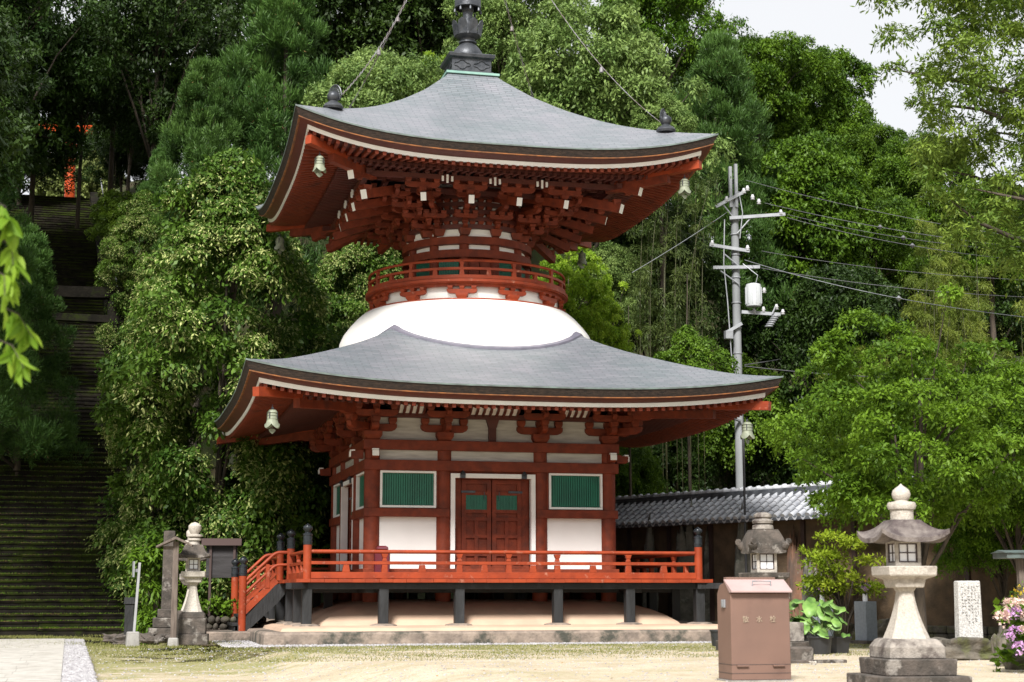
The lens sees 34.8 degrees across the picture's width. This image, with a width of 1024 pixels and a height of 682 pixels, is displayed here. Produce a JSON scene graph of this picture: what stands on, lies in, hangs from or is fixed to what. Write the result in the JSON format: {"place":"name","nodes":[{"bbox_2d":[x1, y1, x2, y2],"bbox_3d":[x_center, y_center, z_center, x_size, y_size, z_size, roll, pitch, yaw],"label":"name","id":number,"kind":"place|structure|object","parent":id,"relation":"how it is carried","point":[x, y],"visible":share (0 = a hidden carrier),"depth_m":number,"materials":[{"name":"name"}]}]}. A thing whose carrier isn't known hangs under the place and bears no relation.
{"place":"outdoors","nodes":[
{"label":"outdoors","id":0,"kind":"place"},
{"bbox_2d":[0,639,64,681],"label":"stone path","id":1,"kind":"structure","parent":0,"point":[41,661],"depth_m":25.87,"materials":[{"name":"stone"}]},
{"bbox_2d":[201,538,241,622],"bbox_3d":[-7.328,6.200,41.034,0.992,2.455,0.400,1,-9,-7],"label":"notice board","id":2,"kind":"object","parent":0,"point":[222,552],"visible":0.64,"depth_m":41.10,"materials":[{"name":"grey"}]},
{"bbox_2d":[212,640,711,647],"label":"gravel","id":3,"kind":"structure","parent":0,"point":[245,644],"depth_m":34.60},
{"bbox_2d":[0,634,247,647],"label":"grass","id":4,"kind":"structure","parent":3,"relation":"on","point":[89,638],"depth_m":35.67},
{"bbox_2d":[125,561,140,647],"bbox_3d":[-7.847,5.461,33.864,0.268,1.763,0.268,3,-9,-19],"label":"white pole sign","id":5,"kind":"object","parent":4,"relation":"on","point":[133,638],"visible":0.89,"depth_m":33.79,"materials":[{"name":"metal"}]},
{"bbox_2d":[156,536,192,645],"bbox_3d":[-7.077,5.236,34.097,0.740,2.278,0.440,1,-9,-8],"label":"roofed signpost","id":6,"kind":"object","parent":4,"relation":"on","point":[173,639],"visible":0.92,"depth_m":34.05,"materials":[{"name":"wood"}]},
{"bbox_2d":[177,522,210,644],"bbox_3d":[-6.800,5.165,34.821,0.692,2.588,0.692,1,-9,-8],"label":"stone lantern","id":7,"kind":"object","parent":4,"relation":"on","point":[192,624],"visible":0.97,"depth_m":34.60,"materials":[{"name":"stone"}]},
{"bbox_2d":[21,0,1023,238],"label":"sky","id":8,"kind":"structure","parent":0,"point":[831,22],"materials":[{"name":"white"}]},
{"bbox_2d":[87,180,1023,681],"bbox_3d":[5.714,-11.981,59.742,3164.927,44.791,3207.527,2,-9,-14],"label":"ground","id":9,"kind":"structure","parent":0,"point":[691,670],"depth_m":27.13,"materials":[{"name":"sand"}]},
{"bbox_2d":[0,21,38,176],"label":"broadleaf tree","id":10,"kind":"object","parent":9,"relation":"on","point":[9,56],"visible":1,"depth_m":38.48,"materials":[{"name":"green plant"}]},
{"bbox_2d":[0,204,42,388],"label":"branch","id":11,"kind":"object","parent":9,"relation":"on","point":[13,324],"visible":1,"depth_m":9.66,"materials":[{"name":"green plant"}]},
{"bbox_2d":[0,1,47,134],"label":"broadleaf tree","id":12,"kind":"object","parent":9,"relation":"on","point":[26,31],"visible":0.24,"depth_m":58.07,"materials":[{"name":"green plant"}]},
{"bbox_2d":[0,11,56,201],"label":"broadleaf tree","id":13,"kind":"object","parent":9,"relation":"on","point":[23,112],"visible":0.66,"depth_m":44.42,"materials":[{"name":"green plant"}]},
{"bbox_2d":[0,157,67,461],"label":"cedar tree","id":14,"kind":"object","parent":9,"relation":"on","point":[26,293],"visible":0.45,"depth_m":47.87,"materials":[{"name":"green plant"}]},
{"bbox_2d":[0,222,94,475],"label":"cedar tree","id":15,"kind":"object","parent":9,"relation":"on","point":[42,280],"visible":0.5,"depth_m":51.44,"materials":[{"name":"green plant"}]},
{"bbox_2d":[10,124,89,204],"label":"broadleaf tree","id":16,"kind":"object","parent":9,"relation":"on","point":[64,178],"visible":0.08,"depth_m":78.02,"materials":[{"name":"green plant"}]},
{"bbox_2d":[0,1,101,181],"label":"broadleaf tree","id":17,"kind":"object","parent":9,"relation":"on","point":[67,132],"visible":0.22,"depth_m":64.57,"materials":[{"name":"green plant"}]},
{"bbox_2d":[0,0,127,139],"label":"broadleaf tree","id":18,"kind":"object","parent":9,"relation":"on","point":[34,19],"visible":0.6,"depth_m":61.09,"materials":[{"name":"green plant"}]},
{"bbox_2d":[29,160,114,197],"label":"hillside tree","id":19,"kind":"object","parent":9,"relation":"on","point":[85,191],"visible":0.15,"depth_m":93.36,"materials":[{"name":"green plant"}]},
{"bbox_2d":[0,194,144,644],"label":"stone stairs","id":20,"kind":"structure","parent":9,"relation":"on","point":[74,260],"depth_m":49.43,"materials":[{"name":"stone"}]},
{"bbox_2d":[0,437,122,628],"bbox_3d":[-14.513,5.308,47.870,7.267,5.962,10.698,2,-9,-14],"label":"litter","id":21,"kind":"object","parent":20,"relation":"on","point":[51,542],"visible":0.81,"depth_m":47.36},
{"bbox_2d":[0,437,134,628],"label":"moss","id":22,"kind":"object","parent":20,"relation":"on","point":[12,620],"visible":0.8,"depth_m":45.87,"materials":[{"name":"green plant"}]},
{"bbox_2d":[22,285,135,415],"bbox_3d":[-16.139,0.364,55.590,7.395,4.897,0.729,3,-9,-18],"label":"stone torii","id":23,"kind":"object","parent":20,"relation":"on","point":[83,292],"visible":0.23,"depth_m":56.18,"materials":[{"name":"stone"}]},
{"bbox_2d":[61,638,98,681],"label":"gravel","id":24,"kind":"structure","parent":9,"relation":"on","point":[78,667],"depth_m":24.65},
{"bbox_2d":[48,68,112,228],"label":"broadleaf tree","id":25,"kind":"object","parent":9,"relation":"on","point":[78,201],"visible":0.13,"depth_m":67.86,"materials":[{"name":"green plant"}]},
{"bbox_2d":[82,131,149,194],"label":"broadleaf tree","id":26,"kind":"object","parent":9,"relation":"on","point":[139,171],"visible":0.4,"depth_m":75.57,"materials":[{"name":"green plant"}]},
{"bbox_2d":[84,85,147,197],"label":"broadleaf tree","id":27,"kind":"object","parent":9,"relation":"on","point":[102,146],"visible":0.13,"depth_m":73.72,"materials":[{"name":"green plant"}]},
{"bbox_2d":[90,182,158,644],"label":"stair kerb","id":28,"kind":"structure","parent":9,"relation":"on","point":[93,197],"depth_m":71.17,"materials":[{"name":"stone"}]},
{"bbox_2d":[83,165,140,285],"bbox_3d":[-15.663,-4.130,64.430,2.226,6.068,2.298,-7,-11,38],"label":"ivy covered bush","id":29,"kind":"object","parent":28,"relation":"on","point":[103,219],"visible":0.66,"depth_m":63.95,"materials":[{"name":"green plant"}]},
{"bbox_2d":[88,13,165,258],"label":"broadleaf tree","id":30,"kind":"object","parent":9,"relation":"on","point":[111,172],"visible":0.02,"depth_m":68.85,"materials":[{"name":"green plant"}]},
{"bbox_2d":[93,189,173,352],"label":"linden tree","id":31,"kind":"object","parent":9,"relation":"on","point":[139,207],"visible":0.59,"depth_m":56.46,"materials":[{"name":"green plant"}]},
{"bbox_2d":[95,306,208,528],"bbox_3d":[-10.325,2.808,47.588,3.327,8.889,3.273,5,-10,-27],"label":"linden tree","id":32,"kind":"object","parent":9,"relation":"on","point":[118,457],"visible":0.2,"depth_m":47.16,"materials":[{"name":"green plant"}]},
{"bbox_2d":[60,0,247,233],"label":"broadleaf tree","id":33,"kind":"object","parent":9,"relation":"on","point":[150,20],"visible":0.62,"depth_m":64.13,"materials":[{"name":"green plant"}]},
{"bbox_2d":[124,142,183,396],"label":"tree","id":34,"kind":"object","parent":9,"relation":"on","point":[144,185],"visible":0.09,"depth_m":61.44,"materials":[{"name":"green plant"}]},
{"bbox_2d":[118,528,200,649],"bbox_3d":[-8.854,6.335,41.085,2.070,3.214,1.785,2,-9,-14],"label":"fern bush","id":35,"kind":"object","parent":9,"relation":"on","point":[150,557],"visible":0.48,"depth_m":40.81,"materials":[{"name":"green plant"}]},
{"bbox_2d":[148,531,174,635],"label":"inscribed pillar","id":36,"kind":"structure","parent":9,"relation":"on","point":[161,622],"depth_m":38.40,"materials":[{"name":"stone"}]},
{"bbox_2d":[107,68,223,168],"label":"broadleaf tree","id":37,"kind":"object","parent":9,"relation":"on","point":[121,100],"visible":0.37,"depth_m":65.19,"materials":[{"name":"green plant"}]},
{"bbox_2d":[127,55,268,467],"bbox_3d":[-11.231,-1.659,58.100,4.934,17.681,5.144,-3,-9,16],"label":"cedar tree","id":38,"kind":"object","parent":9,"relation":"on","point":[203,89],"visible":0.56,"depth_m":58.24,"materials":[{"name":"green plant"}]},
{"bbox_2d":[177,595,246,616],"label":"ground plants","id":39,"kind":"object","parent":9,"relation":"on","point":[223,605],"visible":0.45,"depth_m":40.45,"materials":[{"name":"green plant"}]},
{"bbox_2d":[83,148,344,627],"bbox_3d":[-8.047,5.053,46.153,7.840,21.824,7.748,1,-9,-8],"label":"linden tree","id":40,"kind":"object","parent":9,"relation":"on","point":[224,194],"visible":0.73,"depth_m":45.46,"materials":[{"name":"green plant"}]},
{"bbox_2d":[160,0,268,82],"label":"broadleaf tree","id":41,"kind":"object","parent":9,"relation":"on","point":[227,5],"visible":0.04,"depth_m":71.31,"materials":[{"name":"green plant"}]},
{"bbox_2d":[206,0,338,354],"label":"cedar tree","id":42,"kind":"object","parent":9,"relation":"on","point":[283,26],"visible":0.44,"depth_m":61.24,"materials":[{"name":"green plant"}]},
{"bbox_2d":[240,474,330,570],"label":"broadleaf tree","id":43,"kind":"object","parent":9,"relation":"on","point":[321,481],"visible":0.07,"depth_m":46.43,"materials":[{"name":"green plant"}]},
{"bbox_2d":[284,242,403,477],"bbox_3d":[-4.678,3.322,49.988,5.447,14.555,5.359,3,-9,-17],"label":"linden tree","id":44,"kind":"object","parent":9,"relation":"on","point":[352,265],"visible":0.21,"depth_m":50.01,"materials":[{"name":"green plant"}]},
{"bbox_2d":[266,0,447,316],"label":"broadleaf tree","id":45,"kind":"object","parent":9,"relation":"on","point":[347,26],"visible":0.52,"depth_m":66.42,"materials":[{"name":"green plant"}]},
{"bbox_2d":[300,43,445,107],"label":"camphor tree","id":46,"kind":"object","parent":9,"relation":"on","point":[385,80],"visible":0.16,"depth_m":52.30,"materials":[{"name":"green plant"}]},
{"bbox_2d":[358,0,543,75],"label":"broadleaf tree","id":47,"kind":"object","parent":9,"relation":"on","point":[440,30],"visible":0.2,"depth_m":67.77,"materials":[{"name":"green plant"}]},
{"bbox_2d":[64,642,869,663],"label":"grass","id":48,"kind":"structure","parent":9,"relation":"on","point":[387,649],"depth_m":30.11,"materials":[{"name":"plant"}]},
{"bbox_2d":[202,0,782,650],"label":"pagoda","id":49,"kind":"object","parent":9,"relation":"on","point":[470,406],"visible":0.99,"depth_m":38.42,"materials":[{"name":"wood"}]},
{"bbox_2d":[339,476,352,570],"bbox_3d":[-3.940,4.531,40.388,0.530,2.290,2.100,2,-9,-14],"label":"door","id":50,"kind":"structure","parent":49,"relation":"in","point":[344,490],"depth_m":41.17,"materials":[{"name":"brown wood"}]},
{"bbox_2d":[380,470,435,507],"bbox_3d":[-2.419,3.442,37.888,1.320,0.855,0.150,2,-9,-14],"label":"window","id":51,"kind":"structure","parent":49,"relation":"in","point":[398,488],"depth_m":37.89,"materials":[{"name":"green paint"}]},
{"bbox_2d":[450,471,535,568],"bbox_3d":[-0.472,4.207,38.318,2.100,2.290,0.530,2,-9,-14],"label":"door","id":52,"kind":"structure","parent":49,"relation":"in","point":[492,513],"depth_m":38.36,"materials":[{"name":"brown wood"}]},
{"bbox_2d":[549,473,602,509],"bbox_3d":[1.503,3.586,38.844,1.320,0.855,0.150,2,-9,-14],"label":"window","id":53,"kind":"structure","parent":49,"relation":"in","point":[567,491],"depth_m":38.85,"materials":[{"name":"green paint"}]},
{"bbox_2d":[438,0,596,78],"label":"camphor tree","id":54,"kind":"object","parent":9,"relation":"on","point":[496,32],"visible":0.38,"depth_m":61.06,"materials":[{"name":"green plant"}]},
{"bbox_2d":[90,643,1021,681],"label":"pebbles","id":55,"kind":"object","parent":9,"relation":"on","point":[463,664],"visible":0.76,"depth_m":24.74,"materials":[{"name":"gravel"}]},
{"bbox_2d":[530,247,629,329],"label":"young leaf tree","id":56,"kind":"object","parent":9,"relation":"on","point":[587,289],"visible":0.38,"depth_m":49.21,"materials":[{"name":"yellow plant"}]},
{"bbox_2d":[573,297,641,352],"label":"young leaf tree","id":57,"kind":"object","parent":9,"relation":"on","point":[611,335],"visible":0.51,"depth_m":47.17,"materials":[{"name":"green plant"}]},
{"bbox_2d":[570,241,656,335],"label":"camphor tree","id":58,"kind":"object","parent":9,"relation":"on","point":[614,258],"visible":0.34,"depth_m":55.45,"materials":[{"name":"green plant"}]},
{"bbox_2d":[499,0,741,302],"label":"camphor tree","id":59,"kind":"object","parent":9,"relation":"on","point":[624,50],"visible":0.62,"depth_m":55.16,"materials":[{"name":"green plant"}]},
{"bbox_2d":[615,446,667,496],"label":"broadleaf tree","id":60,"kind":"object","parent":9,"relation":"on","point":[647,472],"visible":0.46,"depth_m":50.33,"materials":[{"name":"green plant"}]},
{"bbox_2d":[615,88,698,301],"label":"camphor tree","id":61,"kind":"object","parent":9,"relation":"on","point":[679,113],"visible":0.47,"depth_m":54.16,"materials":[{"name":"green plant"}]},
{"bbox_2d":[623,171,720,491],"bbox_3d":[5.346,0.317,53.602,3.412,11.902,3.915,-6,-11,36],"label":"dry bamboo","id":62,"kind":"object","parent":9,"relation":"on","point":[654,251],"visible":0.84,"depth_m":53.64,"materials":[{"name":"green plant"}]},
{"bbox_2d":[592,199,754,357],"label":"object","id":63,"kind":"object","parent":9,"relation":"on","point":[711,274],"visible":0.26,"depth_m":58.06,"materials":[{"name":"green plant"}]},
{"bbox_2d":[596,0,754,86],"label":"broadleaf tree","id":64,"kind":"object","parent":9,"relation":"on","point":[655,13],"visible":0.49,"depth_m":73.61,"materials":[{"name":"green plant"}]},
{"bbox_2d":[632,432,733,492],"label":"broadleaf tree","id":65,"kind":"object","parent":9,"relation":"on","point":[663,453],"visible":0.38,"depth_m":56.38,"materials":[{"name":"green plant"}]},
{"bbox_2d":[676,497,694,622],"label":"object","id":66,"kind":"object","parent":9,"relation":"on","point":[685,540],"visible":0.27,"depth_m":42.51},
{"bbox_2d":[652,280,739,491],"bbox_3d":[5.302,2.069,48.671,3.037,8.342,3.116,3,-9,-20],"label":"ivy covered bush","id":67,"kind":"object","parent":9,"relation":"on","point":[701,353],"visible":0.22,"depth_m":48.41,"materials":[{"name":"green plant"}]},
{"bbox_2d":[702,526,709,621],"bbox_3d":[5.234,5.856,42.198,0.675,3.468,0.283,1,-9,-8],"label":"standing stone","id":68,"kind":"object","parent":9,"relation":"on","point":[706,573],"visible":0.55,"depth_m":42.08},
{"bbox_2d":[670,27,800,487],"bbox_3d":[8.033,-1.485,61.718,6.374,21.910,6.114,6,-11,-35],"label":"cedar tree","id":69,"kind":"object","parent":9,"relation":"on","point":[720,61],"visible":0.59,"depth_m":61.94,"materials":[{"name":"green plant"}]},
{"bbox_2d":[734,503,750,576],"bbox_3d":[5.756,5.679,40.613,0.492,3.334,0.244,1,-9,-8],"label":"standing stone","id":70,"kind":"object","parent":9,"relation":"on","point":[739,566],"visible":0.21,"depth_m":40.56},
{"bbox_2d":[465,477,1023,639],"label":"tiled wall","id":71,"kind":"structure","parent":9,"relation":"on","point":[719,514],"depth_m":40.62,"materials":[{"name":"wood"}]},
{"bbox_2d":[709,164,785,487],"bbox_3d":[8.089,1.755,55.176,2.578,15.965,0.928,2,-9,-14],"label":"utility pole","id":72,"kind":"object","parent":9,"relation":"on","point":[753,295],"visible":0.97,"depth_m":55.73,"materials":[{"name":"concrete"}]},
{"bbox_2d":[692,352,802,474],"bbox_3d":[8.241,4.076,57.475,4.433,11.868,4.321,-4,-10,25],"label":"ivy covered bush","id":73,"kind":"object","parent":9,"relation":"on","point":[720,440],"visible":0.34,"depth_m":56.53,"materials":[{"name":"green plant"}]},
{"bbox_2d":[717,577,793,681],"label":"hydrant cabinet","id":74,"kind":"object","parent":9,"relation":"on","point":[753,630],"visible":1,"depth_m":20.11,"materials":[{"name":"metal"}]},
{"bbox_2d":[716,512,808,649],"bbox_3d":[4.739,4.537,30.666,1.478,2.632,1.478,2,-9,-11],"label":"stone lantern","id":75,"kind":"object","parent":9,"relation":"on","point":[763,543],"visible":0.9,"depth_m":30.52,"materials":[{"name":"stone"}]},
{"bbox_2d":[704,30,842,186],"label":"broadleaf tree","id":76,"kind":"object","parent":9,"relation":"on","point":[766,48],"visible":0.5,"depth_m":73.12,"materials":[{"name":"green plant"}]},
{"bbox_2d":[711,246,842,387],"bbox_3d":[10.228,3.480,62.504,6.072,14.416,5.483,-7,-11,36],"label":"broadleaf tree","id":77,"kind":"object","parent":9,"relation":"on","point":[750,342],"visible":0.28,"depth_m":61.35,"materials":[{"name":"green plant"}]},
{"bbox_2d":[725,387,841,488],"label":"broadleaf tree","id":78,"kind":"object","parent":9,"relation":"on","point":[763,464],"visible":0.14,"depth_m":57.39,"materials":[{"name":"green plant"}]},
{"bbox_2d":[706,128,877,389],"bbox_3d":[11.194,0.441,63.521,6.806,17.277,7.498,-4,-10,25],"label":"broadleaf tree","id":79,"kind":"object","parent":9,"relation":"on","point":[805,173],"visible":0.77,"depth_m":61.80,"materials":[{"name":"green plant"}]},
{"bbox_2d":[787,524,802,617],"bbox_3d":[6.995,5.641,39.603,0.613,3.096,0.262,1,-9,-8],"label":"standing stone","id":80,"kind":"object","parent":9,"relation":"on","point":[793,556],"visible":0.46,"depth_m":39.51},
{"bbox_2d":[754,44,880,170],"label":"broadleaf tree","id":81,"kind":"object","parent":9,"relation":"on","point":[842,100],"visible":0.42,"depth_m":74.86,"materials":[{"name":"green plant"}]},
{"bbox_2d":[807,636,833,653],"bbox_3d":[5.500,5.423,29.112,0.475,0.320,0.475,5,-10,-31],"label":"plant pot","id":82,"kind":"object","parent":9,"relation":"on","point":[819,645],"visible":0.88,"depth_m":28.94,"materials":[{"name":"black plastic"}]},
{"bbox_2d":[802,599,841,638],"bbox_3d":[5.518,4.980,29.142,0.621,0.732,0.698,-5,-10,27],"label":"lotus plant","id":83,"kind":"object","parent":82,"relation":"in","point":[823,612],"visible":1,"depth_m":29.17,"materials":[{"name":"green plant"}]},
{"bbox_2d":[746,263,912,422],"bbox_3d":[11.078,4.348,56.719,6.272,14.629,5.682,-2,-9,12],"label":"broadleaf tree","id":84,"kind":"object","parent":9,"relation":"on","point":[816,307],"visible":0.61,"depth_m":56.63,"materials":[{"name":"green plant"}]},
{"bbox_2d":[795,528,886,633],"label":"small tree","id":85,"kind":"object","parent":9,"relation":"on","point":[836,587],"visible":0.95,"depth_m":36.97,"materials":[{"name":"green plant"}]},
{"bbox_2d":[815,121,906,257],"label":"broadleaf tree","id":86,"kind":"object","parent":9,"relation":"on","point":[867,146],"visible":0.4,"depth_m":73.24,"materials":[{"name":"green plant"}]},
{"bbox_2d":[850,601,877,643],"bbox_3d":[7.609,6.062,35.084,0.580,0.920,0.580,6,-11,-33],"label":"flower stand","id":87,"kind":"object","parent":9,"relation":"on","point":[865,613],"visible":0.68,"depth_m":34.96,"materials":[{"name":"stone"}]},
{"bbox_2d":[793,376,942,481],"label":"broadleaf tree","id":88,"kind":"object","parent":9,"relation":"on","point":[811,433],"visible":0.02,"depth_m":49.87,"materials":[{"name":"green plant"}]},
{"bbox_2d":[807,185,937,297],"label":"broadleaf tree","id":89,"kind":"object","parent":9,"relation":"on","point":[885,255],"visible":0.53,"depth_m":63.53,"materials":[{"name":"green plant"}]},
{"bbox_2d":[757,282,1023,632],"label":"cherry tree","id":90,"kind":"object","parent":9,"relation":"on","point":[860,487],"visible":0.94,"depth_m":30.25,"materials":[{"name":"green plant"}]},
{"bbox_2d":[847,484,971,681],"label":"stone lantern","id":91,"kind":"object","parent":9,"relation":"on","point":[906,648],"visible":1,"depth_m":19.15,"materials":[{"name":"stone"}]},
{"bbox_2d":[867,128,978,327],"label":"broadleaf tree","id":92,"kind":"object","parent":9,"relation":"on","point":[890,170],"visible":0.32,"depth_m":68.94,"materials":[{"name":"green plant"}]},
{"bbox_2d":[878,267,972,385],"bbox_3d":[14.035,2.858,55.374,3.119,10.930,3.677,2,-9,-13],"label":"bamboo clump","id":93,"kind":"object","parent":9,"relation":"on","point":[931,321],"visible":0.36,"depth_m":55.32,"materials":[{"name":"green plant"}]},
{"bbox_2d":[851,0,1023,297],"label":"camphor tree","id":94,"kind":"object","parent":9,"relation":"on","point":[943,147],"visible":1,"depth_m":40.07,"materials":[{"name":"green plant"}]},
{"bbox_2d":[904,218,997,372],"bbox_3d":[16.382,0.958,60.412,3.176,11.129,3.744,1,-9,-8],"label":"bamboo clump","id":95,"kind":"object","parent":9,"relation":"on","point":[949,265],"visible":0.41,"depth_m":60.93,"materials":[{"name":"green plant"}]},
{"bbox_2d":[900,354,1023,570],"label":"cherry tree","id":96,"kind":"object","parent":9,"relation":"on","point":[1015,511],"visible":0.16,"depth_m":32.41,"materials":[{"name":"green plant"}]},
{"bbox_2d":[931,637,993,659],"bbox_3d":[7.510,5.022,26.717,1.345,0.376,0.830,2,-9,-14],"label":"base rock","id":97,"kind":"object","parent":9,"relation":"on","point":[968,648],"visible":0.61,"depth_m":26.37,"materials":[{"name":"stone"}]},
{"bbox_2d":[954,581,982,637],"bbox_3d":[7.612,4.545,27.219,0.430,1.080,0.211,2,-9,-11],"label":"inscribed stone","id":98,"kind":"object","parent":97,"relation":"on","point":[968,609],"visible":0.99,"depth_m":27.15,"materials":[{"name":"stone"}]},
{"bbox_2d":[907,175,1023,372],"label":"broadleaf tree","id":99,"kind":"object","parent":9,"relation":"on","point":[971,250],"visible":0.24,"depth_m":66.69,"materials":[{"name":"green plant"}]},
{"bbox_2d":[910,362,1023,471],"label":"broadleaf tree","id":100,"kind":"object","parent":9,"relation":"on","point":[971,371],"visible":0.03,"depth_m":47.75,"materials":[{"name":"green plant"}]},
{"bbox_2d":[924,453,1023,629],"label":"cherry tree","id":101,"kind":"object","parent":9,"relation":"on","point":[970,549],"visible":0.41,"depth_m":33.76,"materials":[{"name":"green plant"}]},
{"bbox_2d":[925,246,1023,361],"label":"broadleaf tree","id":102,"kind":"object","parent":9,"relation":"on","point":[1004,305],"visible":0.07,"depth_m":79.44,"materials":[{"name":"green plant"}]},
{"bbox_2d":[929,289,1023,384],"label":"bamboo clump","id":103,"kind":"object","parent":9,"relation":"on","point":[969,324],"visible":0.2,"depth_m":56.54,"materials":[{"name":"green plant"}]},
{"bbox_2d":[989,596,1023,671],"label":"hydrangea","id":104,"kind":"object","parent":9,"relation":"on","point":[1013,608],"visible":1,"depth_m":22.30,"materials":[{"name":"pink plant"}]},
{"bbox_2d":[990,550,1023,620],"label":"roofed notice","id":105,"kind":"object","parent":9,"relation":"on","point":[1018,555],"visible":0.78,"depth_m":27.16,"materials":[{"name":"grey metal"}]},
{"bbox_2d":[789,597,819,634],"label":"lotus plant","id":106,"kind":"object","parent":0,"point":[803,618],"visible":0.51,"depth_m":31.08,"materials":[{"name":"green plant"}]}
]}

